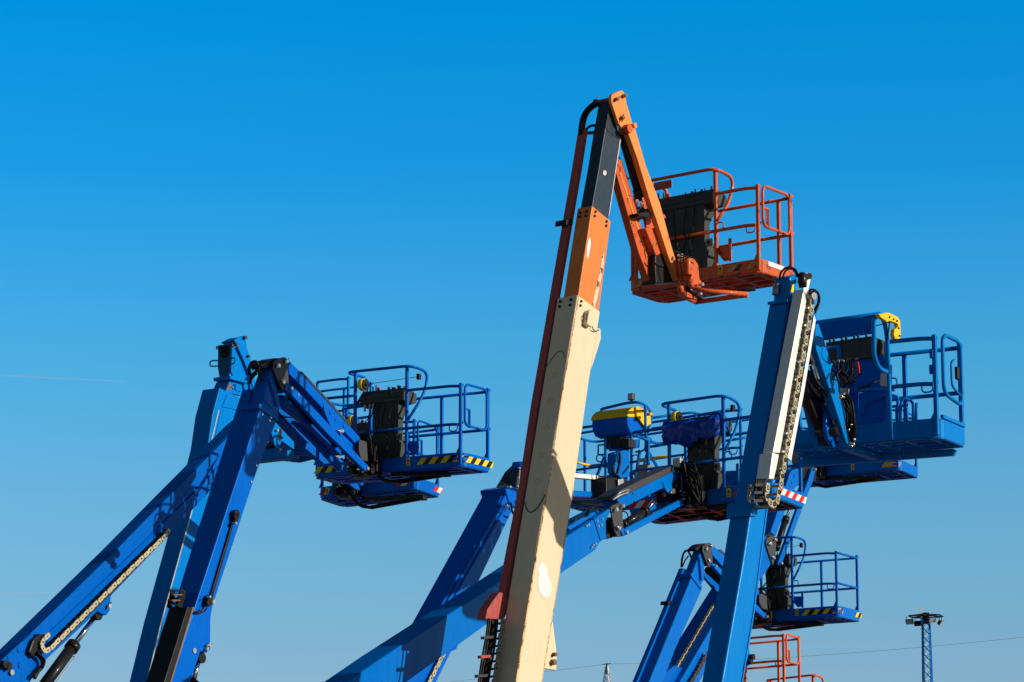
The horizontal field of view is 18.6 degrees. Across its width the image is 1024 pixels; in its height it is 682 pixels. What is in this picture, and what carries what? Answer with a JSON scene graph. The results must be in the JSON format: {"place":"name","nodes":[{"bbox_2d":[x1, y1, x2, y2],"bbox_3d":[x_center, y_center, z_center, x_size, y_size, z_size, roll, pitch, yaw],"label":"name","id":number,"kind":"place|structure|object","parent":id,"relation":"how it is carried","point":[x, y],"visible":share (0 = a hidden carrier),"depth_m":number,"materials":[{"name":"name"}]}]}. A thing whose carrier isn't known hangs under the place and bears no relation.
{"place":"outdoors","nodes":[
{"label":"outdoors","id":0,"kind":"place"},
{"bbox_2d":[0,0,1023,681],"label":"sky","id":1,"kind":"structure","parent":0,"point":[336,187],"materials":[{"name":"blue"}]},
{"bbox_2d":[905,607,943,681],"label":"floodlight tower","id":2,"kind":"structure","parent":0,"point":[924,618],"depth_m":199.52,"materials":[{"name":"metal"}]},
{"label":"ground","id":3,"kind":"structure","parent":0,"visible":0},
{"bbox_2d":[0,406,442,681],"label":"boom lift","id":4,"kind":"object","parent":3,"relation":"on","point":[62,616],"visible":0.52,"depth_m":42.25,"materials":[{"name":"blue paint"}]},
{"bbox_2d":[130,336,372,681],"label":"boom lift","id":5,"kind":"object","parent":3,"relation":"on","point":[217,408],"visible":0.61,"depth_m":47.97,"materials":[{"name":"blue paint"}]},
{"bbox_2d":[146,357,493,681],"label":"boom lift","id":6,"kind":"object","parent":3,"relation":"on","point":[324,428],"visible":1,"depth_m":39.91,"materials":[{"name":"blue paint"}]},
{"bbox_2d":[325,394,806,681],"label":"boom lift","id":7,"kind":"object","parent":3,"relation":"on","point":[690,486],"visible":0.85,"depth_m":37.98,"materials":[{"name":"blue paint"}]},
{"bbox_2d":[661,411,730,447],"bbox_3d":[2.340,1.139,39.556,0.789,0.429,0.481,-8,-14,33],"label":"tarpaulin","id":8,"kind":"object","parent":7,"relation":"on","point":[685,433],"visible":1,"depth_m":39.44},
{"bbox_2d":[407,393,748,681],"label":"boom lift","id":9,"kind":"object","parent":3,"relation":"on","point":[466,562],"visible":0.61,"depth_m":41.04,"materials":[{"name":"blue paint"}]},
{"bbox_2d":[602,663,610,681],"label":"pylon","id":10,"kind":"object","parent":3,"relation":"on","point":[605,670],"visible":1,"depth_m":449.65,"materials":[{"name":"metal"}]},
{"bbox_2d":[624,637,1021,663],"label":"power line","id":11,"kind":"object","parent":10,"relation":"attached to","point":[844,653],"visible":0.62,"depth_m":437.82,"materials":[{"name":"metal"}]},
{"bbox_2d":[475,91,793,681],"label":"boom lift","id":12,"kind":"object","parent":3,"relation":"on","point":[675,251],"visible":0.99,"depth_m":35.34,"materials":[{"name":"beige paint"}]},
{"bbox_2d":[632,536,861,681],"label":"boom lift","id":13,"kind":"object","parent":3,"relation":"on","point":[777,600],"visible":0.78,"depth_m":52.51,"materials":[{"name":"blue paint"}]},
{"bbox_2d":[742,633,800,681],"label":"boom lift","id":14,"kind":"object","parent":3,"relation":"on","point":[784,640],"visible":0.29,"depth_m":58.56,"materials":[{"name":"orange paint"}]},
{"bbox_2d":[663,408,917,681],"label":"boom lift","id":15,"kind":"object","parent":3,"relation":"on","point":[688,661],"visible":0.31,"depth_m":53.74,"materials":[{"name":"blue paint"}]},
{"bbox_2d":[766,674,823,681],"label":"boom lift","id":16,"kind":"object","parent":3,"relation":"on","point":[790,677],"visible":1,"depth_m":64.43,"materials":[{"name":"orange paint"}]},
{"bbox_2d":[702,266,965,681],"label":"boom lift","id":17,"kind":"object","parent":3,"relation":"on","point":[845,398],"visible":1,"depth_m":33.05,"materials":[{"name":"blue paint"}]}
]}

